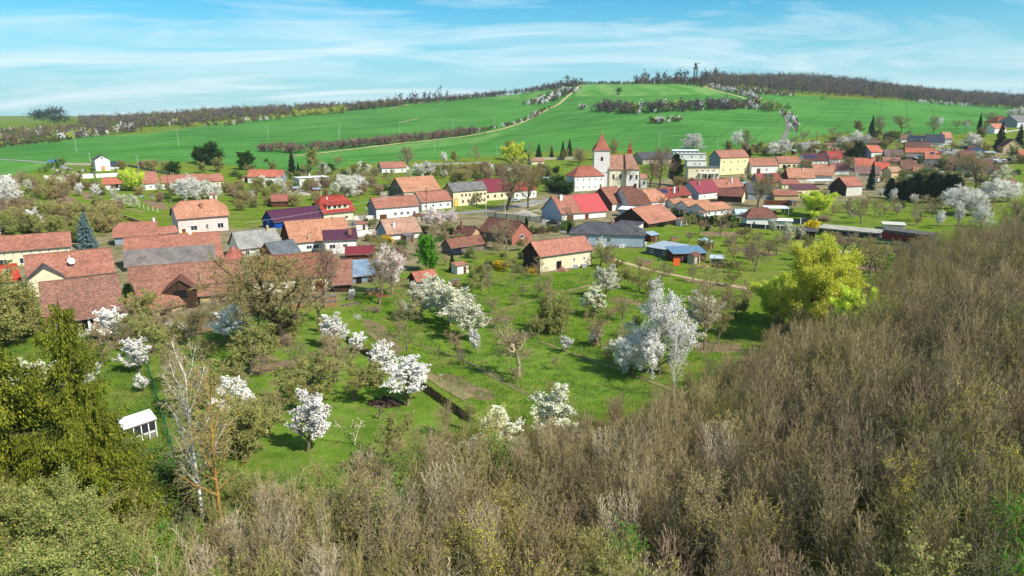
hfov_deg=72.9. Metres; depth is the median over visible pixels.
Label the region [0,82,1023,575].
ground
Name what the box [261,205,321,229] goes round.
house
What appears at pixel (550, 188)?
evergreen bush
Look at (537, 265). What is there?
bare tree
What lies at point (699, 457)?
sapling tree
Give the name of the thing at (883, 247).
bare tree
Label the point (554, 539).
sapling tree
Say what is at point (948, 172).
budding tree
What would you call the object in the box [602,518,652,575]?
green sapling
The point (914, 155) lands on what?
house
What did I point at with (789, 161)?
house
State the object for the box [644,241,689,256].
shed
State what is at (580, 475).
sapling tree
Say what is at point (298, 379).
budding tree
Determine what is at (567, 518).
sapling tree
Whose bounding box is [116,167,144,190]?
willow tree
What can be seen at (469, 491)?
sapling tree
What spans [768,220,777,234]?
blossom tree
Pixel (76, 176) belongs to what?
scrub tree
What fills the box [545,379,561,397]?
bare tree
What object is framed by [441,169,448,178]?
blossom tree
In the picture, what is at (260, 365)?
bare tree
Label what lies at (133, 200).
blossom tree
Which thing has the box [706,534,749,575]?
sapling tree
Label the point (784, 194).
shed
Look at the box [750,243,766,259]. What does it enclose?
bare tree
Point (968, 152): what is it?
house
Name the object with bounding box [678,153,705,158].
building
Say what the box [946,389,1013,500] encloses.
sapling tree
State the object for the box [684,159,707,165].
school
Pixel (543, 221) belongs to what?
road
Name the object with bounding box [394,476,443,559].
sapling tree
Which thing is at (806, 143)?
cherry tree
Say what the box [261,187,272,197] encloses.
scrub tree
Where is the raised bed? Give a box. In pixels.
[341,302,359,306]
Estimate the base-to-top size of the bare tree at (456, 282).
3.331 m
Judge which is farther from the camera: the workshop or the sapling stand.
the workshop
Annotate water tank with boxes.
[349,289,354,295]
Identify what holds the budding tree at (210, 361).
on the ground at (568, 120)
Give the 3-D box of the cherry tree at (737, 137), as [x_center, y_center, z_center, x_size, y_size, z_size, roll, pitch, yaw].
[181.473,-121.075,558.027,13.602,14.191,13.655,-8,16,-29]
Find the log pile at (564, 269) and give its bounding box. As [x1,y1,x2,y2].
[554,266,568,271]
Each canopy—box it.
[762,205,789,214]
[804,179,833,183]
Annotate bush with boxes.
[13,218,24,231]
[20,221,40,233]
[28,193,41,198]
[69,228,84,242]
[124,443,170,472]
[128,463,208,522]
[134,447,209,492]
[144,459,230,529]
[163,192,172,198]
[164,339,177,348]
[228,170,239,176]
[265,179,274,185]
[277,332,297,347]
[306,384,316,397]
[320,163,336,174]
[346,441,388,480]
[373,305,380,312]
[381,183,389,190]
[381,234,394,242]
[393,244,406,253]
[394,239,407,248]
[397,248,409,258]
[421,226,431,234]
[435,235,446,241]
[446,227,454,234]
[449,176,458,182]
[461,249,474,257]
[474,172,482,179]
[483,259,494,268]
[492,259,507,270]
[513,265,524,272]
[517,252,522,259]
[528,266,537,273]
[540,176,550,183]
[541,180,557,192]
[550,180,575,193]
[552,167,559,173]
[553,174,567,181]
[557,218,576,230]
[586,334,598,346]
[631,314,642,325]
[780,207,792,212]
[803,219,819,228]
[816,215,832,221]
[881,130,902,139]
[893,175,909,184]
[900,167,941,179]
[1012,169,1021,174]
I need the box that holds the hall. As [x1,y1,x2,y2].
[671,149,698,154]
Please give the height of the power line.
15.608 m
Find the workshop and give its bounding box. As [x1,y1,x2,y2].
[881,227,936,242]
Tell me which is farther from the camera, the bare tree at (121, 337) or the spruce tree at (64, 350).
the bare tree at (121, 337)
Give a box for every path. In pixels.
[70,191,144,211]
[160,340,279,360]
[288,86,577,156]
[366,331,474,399]
[390,334,533,395]
[484,283,597,315]
[539,341,677,390]
[615,259,746,288]
[704,86,765,101]
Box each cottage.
[271,194,288,206]
[407,268,436,289]
[453,219,480,235]
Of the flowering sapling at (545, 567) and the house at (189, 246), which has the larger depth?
the house at (189, 246)
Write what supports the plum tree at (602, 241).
on the ground at (568, 120)
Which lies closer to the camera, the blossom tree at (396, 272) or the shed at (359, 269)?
the blossom tree at (396, 272)
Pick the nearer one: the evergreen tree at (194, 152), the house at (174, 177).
the house at (174, 177)
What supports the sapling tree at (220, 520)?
on the ground at (568, 120)
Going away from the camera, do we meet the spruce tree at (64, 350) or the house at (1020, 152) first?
the spruce tree at (64, 350)
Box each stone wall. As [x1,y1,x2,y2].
[43,174,93,178]
[64,163,90,164]
[96,173,117,177]
[127,164,170,174]
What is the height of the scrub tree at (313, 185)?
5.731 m
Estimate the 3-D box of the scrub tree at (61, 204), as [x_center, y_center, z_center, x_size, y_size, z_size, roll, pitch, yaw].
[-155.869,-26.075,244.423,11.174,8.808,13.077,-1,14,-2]
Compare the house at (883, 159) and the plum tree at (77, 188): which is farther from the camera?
the house at (883, 159)
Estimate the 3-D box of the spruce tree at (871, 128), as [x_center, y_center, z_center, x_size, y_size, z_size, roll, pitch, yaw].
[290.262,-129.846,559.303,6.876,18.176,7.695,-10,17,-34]
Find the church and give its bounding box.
[592,132,647,187]
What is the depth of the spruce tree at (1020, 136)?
453.43 m
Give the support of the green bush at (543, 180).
on the ground at (568, 120)
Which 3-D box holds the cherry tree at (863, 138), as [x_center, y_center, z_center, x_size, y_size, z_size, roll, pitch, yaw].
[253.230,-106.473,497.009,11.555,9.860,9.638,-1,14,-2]
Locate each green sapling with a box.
[74,485,164,574]
[84,542,168,575]
[121,546,160,575]
[122,528,187,575]
[133,510,180,575]
[174,516,207,563]
[191,563,230,575]
[203,544,290,575]
[221,466,261,511]
[245,472,292,518]
[265,465,299,499]
[267,483,329,539]
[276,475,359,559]
[284,460,342,529]
[296,454,332,497]
[322,464,353,520]
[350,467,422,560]
[380,435,437,506]
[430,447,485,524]
[442,517,499,575]
[455,430,503,501]
[482,430,525,506]
[557,526,630,575]
[571,523,648,575]
[589,541,684,575]
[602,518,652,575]
[875,526,1014,575]
[967,541,1023,575]
[974,490,1023,575]
[997,491,1023,550]
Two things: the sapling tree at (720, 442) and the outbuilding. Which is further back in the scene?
the outbuilding
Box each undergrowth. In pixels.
[118,440,303,575]
[181,335,1019,575]
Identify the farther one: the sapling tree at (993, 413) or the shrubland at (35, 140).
the shrubland at (35, 140)
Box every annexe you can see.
[110,161,118,168]
[618,220,644,227]
[767,218,793,226]
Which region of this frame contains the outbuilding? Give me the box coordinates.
[521,235,593,273]
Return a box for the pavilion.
[684,166,720,178]
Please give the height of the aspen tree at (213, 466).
15.770 m
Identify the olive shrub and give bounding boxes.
[0,462,128,575]
[0,472,84,572]
[0,509,146,575]
[41,524,145,575]
[88,559,143,575]
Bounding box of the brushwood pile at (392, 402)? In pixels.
[366,395,403,407]
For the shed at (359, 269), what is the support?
on the ground at (568, 120)
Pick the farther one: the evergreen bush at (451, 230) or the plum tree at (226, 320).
the evergreen bush at (451, 230)
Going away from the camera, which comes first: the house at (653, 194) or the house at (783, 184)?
the house at (653, 194)
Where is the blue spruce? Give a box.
[76,212,99,249]
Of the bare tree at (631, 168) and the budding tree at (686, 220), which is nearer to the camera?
the budding tree at (686, 220)
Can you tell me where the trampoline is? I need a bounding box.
[713,256,727,266]
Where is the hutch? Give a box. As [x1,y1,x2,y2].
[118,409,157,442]
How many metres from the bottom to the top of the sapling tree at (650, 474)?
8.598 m
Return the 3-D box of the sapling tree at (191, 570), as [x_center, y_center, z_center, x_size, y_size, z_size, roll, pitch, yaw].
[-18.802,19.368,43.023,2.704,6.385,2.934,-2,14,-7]
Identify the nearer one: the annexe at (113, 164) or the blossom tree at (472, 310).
the blossom tree at (472, 310)
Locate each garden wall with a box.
[354,215,374,219]
[357,229,375,236]
[485,210,541,222]
[739,223,795,231]
[789,218,816,223]
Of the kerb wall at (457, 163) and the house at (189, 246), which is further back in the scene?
the kerb wall at (457, 163)
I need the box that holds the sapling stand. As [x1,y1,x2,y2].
[385,210,1023,467]
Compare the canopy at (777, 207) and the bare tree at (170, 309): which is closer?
the bare tree at (170, 309)
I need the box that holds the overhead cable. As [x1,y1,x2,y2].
[247,187,425,222]
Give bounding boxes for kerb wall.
[122,214,140,221]
[429,162,490,164]
[533,157,574,159]
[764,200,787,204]
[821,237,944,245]
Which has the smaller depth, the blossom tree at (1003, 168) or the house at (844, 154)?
the blossom tree at (1003, 168)
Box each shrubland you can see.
[0,119,118,142]
[0,135,63,146]
[65,112,235,126]
[708,84,794,96]
[916,99,968,106]
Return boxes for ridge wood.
[76,96,406,127]
[344,79,580,109]
[566,79,703,87]
[635,74,706,84]
[699,70,1023,108]
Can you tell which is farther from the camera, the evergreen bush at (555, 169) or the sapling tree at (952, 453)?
the evergreen bush at (555, 169)
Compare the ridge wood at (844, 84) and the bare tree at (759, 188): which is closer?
the bare tree at (759, 188)
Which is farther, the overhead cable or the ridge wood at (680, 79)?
the ridge wood at (680, 79)
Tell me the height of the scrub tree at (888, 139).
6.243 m
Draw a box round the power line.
[77,117,492,135]
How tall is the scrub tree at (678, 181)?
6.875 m
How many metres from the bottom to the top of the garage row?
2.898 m
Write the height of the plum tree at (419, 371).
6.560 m
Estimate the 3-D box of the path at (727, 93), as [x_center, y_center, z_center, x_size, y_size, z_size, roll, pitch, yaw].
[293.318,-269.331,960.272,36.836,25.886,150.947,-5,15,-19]
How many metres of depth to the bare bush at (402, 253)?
187.54 m
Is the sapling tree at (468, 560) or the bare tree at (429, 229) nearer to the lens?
the sapling tree at (468, 560)
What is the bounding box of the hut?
[881,221,906,228]
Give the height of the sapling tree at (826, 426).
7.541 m
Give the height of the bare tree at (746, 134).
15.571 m
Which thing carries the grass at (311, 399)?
on the ground at (568, 120)
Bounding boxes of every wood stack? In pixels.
[290,301,305,308]
[322,295,336,302]
[323,299,338,307]
[365,288,377,294]
[449,279,459,285]
[642,260,651,265]
[670,236,678,240]
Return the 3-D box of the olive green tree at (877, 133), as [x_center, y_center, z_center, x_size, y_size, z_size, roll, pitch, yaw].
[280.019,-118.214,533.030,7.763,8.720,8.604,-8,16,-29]
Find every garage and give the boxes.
[0,263,21,285]
[618,206,632,214]
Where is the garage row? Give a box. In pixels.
[817,224,882,238]
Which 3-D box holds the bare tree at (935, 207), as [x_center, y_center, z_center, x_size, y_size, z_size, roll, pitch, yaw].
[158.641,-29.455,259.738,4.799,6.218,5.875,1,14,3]
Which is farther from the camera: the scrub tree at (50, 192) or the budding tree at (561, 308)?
the scrub tree at (50, 192)
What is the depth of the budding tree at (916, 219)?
240.12 m
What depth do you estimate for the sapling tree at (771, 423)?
60.87 m
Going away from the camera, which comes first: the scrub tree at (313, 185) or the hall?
the scrub tree at (313, 185)
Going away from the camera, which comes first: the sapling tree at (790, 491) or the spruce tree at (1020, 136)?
the sapling tree at (790, 491)
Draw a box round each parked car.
[448,249,463,254]
[546,220,558,224]
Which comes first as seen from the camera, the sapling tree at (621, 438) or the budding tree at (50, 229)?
the sapling tree at (621, 438)
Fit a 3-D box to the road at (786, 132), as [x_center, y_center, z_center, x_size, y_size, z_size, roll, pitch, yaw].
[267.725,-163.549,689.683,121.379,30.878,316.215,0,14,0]
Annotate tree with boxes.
[0,174,23,201]
[0,175,13,208]
[0,209,18,234]
[0,220,20,234]
[0,259,23,340]
[0,271,47,335]
[0,284,38,343]
[0,342,131,549]
[2,357,55,393]
[3,209,18,218]
[6,204,32,221]
[7,196,31,207]
[8,203,27,227]
[10,300,172,532]
[11,175,21,183]
[14,169,25,179]
[17,193,37,211]
[18,105,66,124]
[21,211,41,232]
[22,178,32,193]
[25,179,38,190]
[25,207,41,232]
[28,214,54,232]
[30,200,56,206]
[32,187,43,196]
[34,203,47,217]
[36,215,53,231]
[40,185,59,199]
[42,176,57,187]
[43,202,57,217]
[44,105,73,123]
[46,172,63,177]
[46,323,88,342]
[48,198,64,205]
[49,202,82,224]
[50,214,69,231]
[53,180,72,194]
[53,185,70,200]
[53,215,70,230]
[54,360,101,388]
[56,189,64,197]
[57,203,82,224]
[58,208,71,221]
[58,395,192,575]
[59,226,76,234]
[61,172,84,183]
[62,177,76,189]
[71,204,91,214]
[71,211,88,229]
[71,212,104,227]
[71,215,95,234]
[74,183,82,194]
[80,180,91,189]
[85,305,127,340]
[86,322,121,363]
[87,204,118,215]
[88,197,101,209]
[90,183,100,196]
[90,221,95,229]
[92,213,120,232]
[94,200,120,214]
[94,204,128,224]
[97,184,108,194]
[105,199,126,214]
[109,188,116,200]
[109,322,133,340]
[111,336,152,373]
[114,313,146,340]
[115,287,167,318]
[116,160,127,169]
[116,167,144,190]
[116,194,129,208]
[117,300,137,319]
[121,283,135,304]
[123,304,149,319]
[123,311,170,352]
[123,526,217,575]
[126,556,165,575]
[127,193,139,207]
[133,186,144,194]
[133,372,149,391]
[136,306,170,338]
[137,160,143,166]
[141,345,157,363]
[142,159,157,169]
[149,335,183,378]
[154,182,162,189]
[155,191,163,201]
[157,298,180,323]
[157,333,236,533]
[159,160,168,170]
[159,345,186,377]
[160,355,228,419]
[164,160,182,172]
[166,297,209,344]
[166,321,185,342]
[166,395,242,469]
[167,184,176,194]
[167,521,220,575]
[169,506,198,544]
[170,173,200,199]
[173,360,253,525]
[176,517,234,575]
[181,312,209,328]
[181,373,207,400]
[182,555,220,575]
[183,334,218,358]
[187,478,243,536]
[188,180,213,199]
[188,247,323,345]
[188,309,207,334]
[191,145,202,162]
[194,339,214,361]
[196,140,225,164]
[196,161,206,172]
[199,501,240,543]
[203,181,222,197]
[204,290,231,319]
[205,304,252,346]
[207,375,254,410]
[210,157,223,171]
[211,505,253,567]
[212,359,244,383]
[215,503,291,575]
[219,392,290,461]
[220,182,233,192]
[225,317,287,374]
[226,185,237,194]
[227,296,283,338]
[229,366,253,387]
[231,180,244,185]
[231,190,242,200]
[233,182,245,191]
[233,199,248,209]
[233,494,276,548]
[233,513,275,575]
[234,190,250,203]
[235,150,256,169]
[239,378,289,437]
[240,334,273,364]
[242,163,252,173]
[243,530,321,575]
[246,185,261,195]
[247,176,265,189]
[247,197,258,206]
[247,481,286,544]
[248,189,255,197]
[248,350,278,374]
[248,467,316,568]
[249,493,305,575]
[251,488,287,525]
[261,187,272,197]
[262,196,271,205]
[264,476,338,575]
[268,162,276,168]
[268,309,300,338]
[269,183,277,193]
[271,353,346,396]
[276,341,313,368]
[278,359,303,386]
[280,183,288,192]
[280,184,293,192]
[282,485,343,575]
[285,382,313,409]
[285,387,330,451]
[286,499,346,575]
[287,150,295,172]
[287,172,292,180]
[287,193,303,206]
[287,543,344,575]
[293,285,329,319]
[294,170,301,176]
[296,243,341,294]
[296,545,346,575]
[297,310,307,323]
[299,179,312,191]
[300,146,320,173]
[303,178,318,186]
[303,477,318,508]
[304,351,326,383]
[307,182,319,191]
[307,483,346,559]
[309,331,367,381]
[310,191,321,199]
[314,316,325,331]
[315,484,356,542]
[316,330,342,355]
[318,177,332,187]
[318,526,389,575]
[319,312,350,347]
[319,469,366,557]
[323,164,330,175]
[323,188,329,194]
[329,173,363,196]
[329,182,340,194]
[330,460,353,494]
[333,155,342,165]
[333,417,365,444]
[333,459,384,574]
[335,464,407,573]
[339,443,393,491]
[341,355,390,400]
[344,517,389,575]
[349,331,367,349]
[350,162,359,174]
[350,173,367,189]
[352,446,374,483]
[352,462,396,548]
[354,181,368,194]
[356,483,389,525]
[358,211,367,220]
[359,470,386,500]
[359,496,438,575]
[360,161,367,171]
[362,533,420,575]
[363,164,370,175]
[363,232,378,244]
[364,175,376,186]
[365,249,407,303]
[366,339,400,374]
[367,168,378,176]
[367,218,376,228]
[368,179,376,187]
[371,167,380,175]
[372,405,384,418]
[372,409,416,463]
[373,186,383,194]
[373,243,406,294]
[375,236,389,249]
[375,449,409,487]
[376,468,422,575]
[379,354,430,405]
[380,171,395,184]
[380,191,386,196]
[384,429,418,497]
[387,287,427,357]
[392,472,422,528]
[394,146,417,163]
[394,323,404,335]
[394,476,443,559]
[397,543,445,575]
[399,451,448,539]
[400,276,437,319]
[402,463,450,563]
[408,434,459,522]
[411,163,421,173]
[412,232,440,268]
[412,419,455,484]
[417,165,426,175]
[418,437,488,544]
[420,160,435,174]
[420,206,445,225]
[420,454,477,557]
[420,512,452,575]
[421,272,444,296]
[425,431,449,472]
[426,226,437,236]
[426,280,470,326]
[432,164,441,177]
[433,467,508,566]
[433,557,462,575]
[436,536,495,575]
[439,220,450,232]
[441,151,446,160]
[441,163,455,174]
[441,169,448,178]
[441,254,449,265]
[444,330,463,355]
[445,207,457,226]
[446,442,467,469]
[448,252,454,270]
[449,293,491,341]
[450,151,459,161]
[450,280,461,289]
[450,428,490,488]
[451,169,464,178]
[453,347,466,364]
[455,168,471,180]
[455,499,514,575]
[457,404,528,454]
[459,163,475,169]
[460,469,496,539]
[462,497,507,565]
[464,262,493,290]
[465,245,475,251]
[466,145,479,161]
[466,327,480,353]
[466,433,500,475]
[467,165,479,177]
[469,254,478,262]
[470,515,523,575]
[471,192,482,205]
[475,450,519,508]
[476,161,490,172]
[478,507,530,575]
[480,168,493,178]
[483,275,493,296]
[486,296,498,310]
[486,315,534,376]
[488,219,516,250]
[489,235,504,250]
[490,308,505,327]
[491,240,503,254]
[494,164,505,175]
[495,168,505,177]
[496,156,535,209]
[498,432,530,470]
[499,431,537,469]
[500,141,527,164]
[500,252,508,258]
[500,259,512,271]
[501,469,574,562]
[501,541,543,575]
[504,139,514,157]
[505,428,541,520]
[507,254,520,286]
[507,366,524,384]
[507,440,533,491]
[509,292,519,304]
[511,493,562,575]
[513,472,558,539]
[515,237,528,246]
[518,163,542,207]
[518,282,529,296]
[519,264,529,278]
[523,530,590,575]
[525,313,550,338]
[525,454,562,533]
[525,509,579,574]
[527,431,581,504]
[528,382,584,444]
[530,257,547,275]
[531,412,559,484]
[532,415,563,471]
[535,144,541,156]
[536,275,552,296]
[536,293,556,331]
[536,432,573,520]
[537,162,546,170]
[537,167,545,176]
[542,288,576,333]
[542,465,582,527]
[544,285,558,298]
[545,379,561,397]
[546,167,552,176]
[550,355,558,369]
[551,503,580,567]
[555,482,611,552]
[558,435,586,496]
[559,206,573,218]
[560,141,564,155]
[560,148,568,159]
[560,335,573,350]
[563,447,597,514]
[564,408,598,476]
[566,223,571,234]
[567,139,572,155]
[570,454,622,528]
[571,146,586,165]
[571,417,608,484]
[573,492,616,570]
[574,464,602,532]
[579,285,607,315]
[580,451,619,494]
[581,515,629,571]
[583,296,604,317]
[584,313,606,347]
[584,442,651,548]
[585,432,614,480]
[588,328,601,345]
[588,423,623,486]
[592,264,620,298]
[594,243,615,266]
[595,236,606,258]
[596,489,649,561]
[597,437,649,529]
[602,251,615,268]
[602,339,613,372]
[604,306,619,323]
[604,327,656,372]
[604,417,645,500]
[607,258,627,275]
[608,139,619,153]
[608,465,659,561]
[609,426,682,532]
[611,294,630,319]
[611,415,636,474]
[613,329,631,351]
[614,421,663,516]
[616,324,629,333]
[620,166,634,181]
[620,267,646,290]
[620,549,665,575]
[621,444,658,537]
[622,276,706,379]
[627,464,684,549]
[628,426,654,470]
[633,256,643,272]
[639,431,687,513]
[640,153,661,186]
[640,410,694,487]
[640,472,705,572]
[641,523,702,575]
[643,277,659,298]
[643,476,688,575]
[644,265,656,281]
[649,145,680,187]
[653,400,701,471]
[656,261,674,282]
[657,196,667,203]
[657,447,698,520]
[660,562,725,575]
[663,446,727,540]
[664,436,706,496]
[667,153,684,185]
[669,316,685,390]
[671,175,684,185]
[678,133,707,149]
[678,467,743,575]
[679,478,715,553]
[680,443,735,523]
[681,289,726,327]
[682,214,694,225]
[684,231,693,242]
[684,263,704,282]
[687,212,698,224]
[688,488,767,565]
[690,250,728,349]
[693,416,729,472]
[694,219,709,234]
[697,237,714,248]
[701,420,740,488]
[701,435,748,509]
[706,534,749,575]
[707,507,748,575]
[708,217,730,238]
[708,424,761,511]
[710,302,734,343]
[714,466,768,541]
[715,532,775,575]
[718,287,739,318]
[718,288,740,306]
[722,272,742,286]
[723,209,731,217]
[724,139,733,149]
[724,233,739,253]
[724,485,780,575]
[725,220,737,230]
[725,260,747,272]
[727,421,764,498]
[728,234,739,243]
[728,294,750,315]
[729,241,742,261]
[729,453,783,545]
[730,430,780,507]
[731,129,746,145]
[731,400,784,484]
[732,501,814,575]
[735,226,759,240]
[736,442,783,501]
[740,142,749,149]
[741,129,756,143]
[741,237,771,271]
[741,279,755,294]
[741,288,754,302]
[745,240,755,258]
[747,269,803,323]
[747,553,780,575]
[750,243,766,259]
[750,459,803,537]
[752,172,782,206]
[752,232,765,245]
[754,141,764,154]
[758,400,783,473]
[760,539,814,575]
[763,432,797,510]
[764,239,777,255]
[764,449,822,549]
[767,141,781,155]
[767,237,790,255]
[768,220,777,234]
[768,230,870,336]
[768,465,822,568]
[769,423,850,498]
[772,280,803,327]
[774,139,795,154]
[774,226,786,245]
[777,232,795,251]
[777,404,819,487]
[783,222,793,242]
[785,135,798,148]
[786,561,830,575]
[792,393,846,462]
[794,438,866,534]
[794,463,855,561]
[795,225,806,237]
[795,421,856,509]
[798,190,841,217]
[799,130,809,142]
[799,140,809,151]
[800,159,812,167]
[804,233,814,249]
[808,467,868,575]
[810,143,821,151]
[810,550,874,575]
[818,374,859,465]
[819,433,857,541]
[820,127,836,138]
[824,283,893,340]
[827,378,884,467]
[827,398,895,512]
[828,136,836,142]
[829,231,848,245]
[830,204,843,215]
[833,411,866,493]
[835,234,855,253]
[836,130,850,138]
[837,136,850,145]
[842,157,861,169]
[842,501,891,575]
[843,143,852,150]
[844,232,871,250]
[844,370,899,470]
[845,198,869,223]
[846,150,853,157]
[847,129,861,142]
[847,208,855,218]
[849,526,906,575]
[850,142,865,157]
[853,120,865,130]
[854,141,864,157]
[855,375,891,446]
[856,419,913,548]
[857,133,871,144]
[857,413,899,489]
[859,234,893,276]
[860,246,888,270]
[862,412,901,477]
[865,238,878,251]
[866,162,875,189]
[867,116,874,136]
[867,471,953,575]
[868,431,913,520]
[868,439,908,504]
[868,536,940,575]
[869,198,885,215]
[872,129,882,137]
[874,116,885,134]
[874,154,881,160]
[877,188,884,195]
[877,380,922,468]
[880,139,889,148]
[881,247,895,262]
[882,205,890,217]
[882,383,948,475]
[883,178,895,197]
[883,178,898,187]
[885,136,894,143]
[887,197,899,206]
[887,392,960,491]
[889,188,897,199]
[890,150,908,157]
[890,238,901,250]
[890,242,904,249]
[892,115,910,130]
[892,204,903,211]
[893,182,899,199]
[895,180,907,200]
[896,420,946,509]
[897,169,910,177]
[898,377,952,452]
[899,488,960,575]
[901,201,906,210]
[902,177,917,201]
[902,238,928,250]
[908,445,965,517]
[909,195,933,221]
[910,193,918,202]
[910,410,987,527]
[912,217,921,224]
[914,174,924,199]
[914,462,967,557]
[916,233,928,240]
[919,172,939,201]
[921,461,1023,575]
[922,364,993,450]
[925,115,939,132]
[926,195,944,212]
[926,201,941,216]
[928,417,996,504]
[934,360,973,461]
[935,154,949,169]
[935,209,946,227]
[936,174,954,200]
[937,174,943,201]
[939,368,1023,475]
[940,187,966,208]
[941,151,963,170]
[941,170,959,176]
[942,174,961,197]
[942,437,1021,522]
[944,164,953,171]
[945,183,985,213]
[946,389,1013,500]
[946,503,1016,575]
[949,152,991,187]
[950,120,961,128]
[953,200,967,225]
[957,452,1017,552]
[958,405,1023,492]
[959,187,990,213]
[960,132,983,144]
[964,527,1023,575]
[967,205,994,224]
[974,445,1023,573]
[975,384,1019,441]
[976,114,982,128]
[976,126,987,137]
[977,174,986,184]
[977,185,989,194]
[980,177,1015,202]
[981,144,991,150]
[982,112,996,119]
[982,152,995,158]
[982,161,1004,180]
[987,198,1001,211]
[990,173,1001,179]
[991,164,1012,178]
[991,377,1023,472]
[993,121,1006,147]
[995,178,1023,201]
[998,197,1023,223]
[1004,432,1023,521]
[1005,107,1019,115]
[1006,145,1019,156]
[1007,379,1023,454]
[1009,155,1017,162]
[1013,153,1023,163]
[1015,124,1023,147]
[1016,107,1023,114]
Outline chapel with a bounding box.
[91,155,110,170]
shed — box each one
[135,288,185,317]
[209,193,216,198]
[241,176,247,181]
[313,187,320,191]
[345,245,373,259]
[352,259,375,283]
[355,221,367,229]
[402,233,413,242]
[413,213,425,221]
[440,234,486,254]
[450,261,469,274]
[528,158,544,164]
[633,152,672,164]
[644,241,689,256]
[645,231,659,241]
[665,245,707,261]
[676,217,685,225]
[687,251,700,263]
[697,211,707,217]
[698,238,712,249]
[771,190,798,199]
[788,199,796,205]
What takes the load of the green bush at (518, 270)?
on the ground at (568, 120)
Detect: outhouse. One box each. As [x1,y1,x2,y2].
[223,246,243,261]
[667,198,693,207]
[675,199,710,210]
[687,201,732,215]
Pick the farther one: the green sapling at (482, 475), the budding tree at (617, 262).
the budding tree at (617, 262)
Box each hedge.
[38,158,66,172]
[54,122,143,140]
[179,114,284,126]
[256,125,483,151]
[290,104,347,116]
[346,335,468,420]
[472,105,550,131]
[478,161,546,171]
[522,86,580,104]
[529,223,560,233]
[578,102,586,108]
[588,93,767,112]
[618,106,684,113]
[649,114,682,123]
[671,208,739,227]
[710,83,761,98]
[718,101,777,109]
[759,100,791,111]
[779,108,799,131]
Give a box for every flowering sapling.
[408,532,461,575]
[467,482,541,545]
[468,401,515,477]
[489,474,518,536]
[493,444,556,504]
[500,504,534,575]
[516,546,576,575]
[545,512,593,575]
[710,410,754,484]
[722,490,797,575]
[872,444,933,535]
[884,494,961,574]
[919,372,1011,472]
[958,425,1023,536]
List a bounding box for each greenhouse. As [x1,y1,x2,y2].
[710,254,723,262]
[732,209,746,216]
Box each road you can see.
[0,159,70,169]
[376,198,548,224]
[512,212,565,232]
[781,110,790,141]
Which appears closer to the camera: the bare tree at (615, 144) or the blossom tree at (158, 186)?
the blossom tree at (158, 186)
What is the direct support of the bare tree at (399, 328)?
on the ground at (568, 120)
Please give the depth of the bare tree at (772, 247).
193.05 m
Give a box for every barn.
[259,239,301,254]
[332,258,352,291]
[387,175,441,195]
[614,204,676,227]
[716,188,745,202]
[742,183,772,198]
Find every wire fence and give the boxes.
[144,354,177,460]
[390,328,532,391]
[539,331,688,389]
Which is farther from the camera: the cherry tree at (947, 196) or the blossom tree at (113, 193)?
the blossom tree at (113, 193)
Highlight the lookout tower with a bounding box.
[693,63,698,78]
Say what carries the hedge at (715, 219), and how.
on the ground at (568, 120)
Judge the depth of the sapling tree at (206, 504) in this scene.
54.34 m
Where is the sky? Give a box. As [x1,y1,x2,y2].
[0,0,1023,115]
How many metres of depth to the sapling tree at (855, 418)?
56.69 m
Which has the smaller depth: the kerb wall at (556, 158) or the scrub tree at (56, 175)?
the scrub tree at (56, 175)
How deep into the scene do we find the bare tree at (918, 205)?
247.66 m
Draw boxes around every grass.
[1,331,178,487]
[138,319,485,494]
[346,271,756,423]
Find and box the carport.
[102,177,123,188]
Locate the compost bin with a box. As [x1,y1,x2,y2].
[348,294,353,299]
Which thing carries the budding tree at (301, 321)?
on the ground at (568, 120)
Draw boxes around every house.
[0,231,72,266]
[23,247,115,296]
[38,273,125,331]
[112,217,158,245]
[123,226,223,271]
[127,259,243,308]
[135,171,159,190]
[160,173,203,188]
[169,199,229,232]
[204,173,224,186]
[227,225,280,257]
[247,169,286,182]
[249,251,336,295]
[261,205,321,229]
[280,217,348,252]
[294,173,328,185]
[312,194,355,220]
[322,226,357,255]
[367,193,419,219]
[375,216,421,240]
[377,161,406,172]
[413,189,451,210]
[443,177,487,205]
[475,178,509,200]
[479,217,532,244]
[508,182,536,198]
[541,193,608,220]
[565,166,604,190]
[568,219,645,247]
[595,184,621,210]
[616,183,651,206]
[641,188,667,206]
[656,185,692,198]
[684,179,718,199]
[709,149,748,174]
[712,177,743,187]
[740,207,778,224]
[748,158,778,173]
[751,173,780,186]
[775,156,801,167]
[778,176,799,188]
[782,167,815,182]
[795,227,816,239]
[799,153,828,163]
[813,163,834,179]
[825,151,842,163]
[829,176,863,195]
[831,147,842,151]
[831,163,849,174]
[841,151,852,157]
[852,157,874,167]
[852,166,880,178]
[862,145,883,157]
[869,139,883,144]
[872,162,890,173]
[881,157,900,164]
[881,166,902,178]
[883,149,903,156]
[897,160,917,170]
[898,135,906,141]
[903,142,930,148]
[904,147,933,155]
[905,154,921,159]
[907,135,924,141]
[911,167,925,172]
[923,151,941,158]
[923,159,940,167]
[924,134,944,146]
[941,132,952,144]
[942,148,956,155]
[956,160,970,170]
[959,150,974,160]
[961,165,971,174]
[967,145,983,156]
[972,159,992,171]
[983,116,1005,126]
[985,124,1006,132]
[994,179,1017,191]
[997,138,1022,152]
[999,115,1023,127]
[1014,150,1023,159]
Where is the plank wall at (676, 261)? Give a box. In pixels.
[673,258,679,265]
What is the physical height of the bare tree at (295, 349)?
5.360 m
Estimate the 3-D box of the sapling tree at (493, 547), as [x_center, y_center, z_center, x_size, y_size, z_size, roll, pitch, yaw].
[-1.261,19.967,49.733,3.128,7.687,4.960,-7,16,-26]

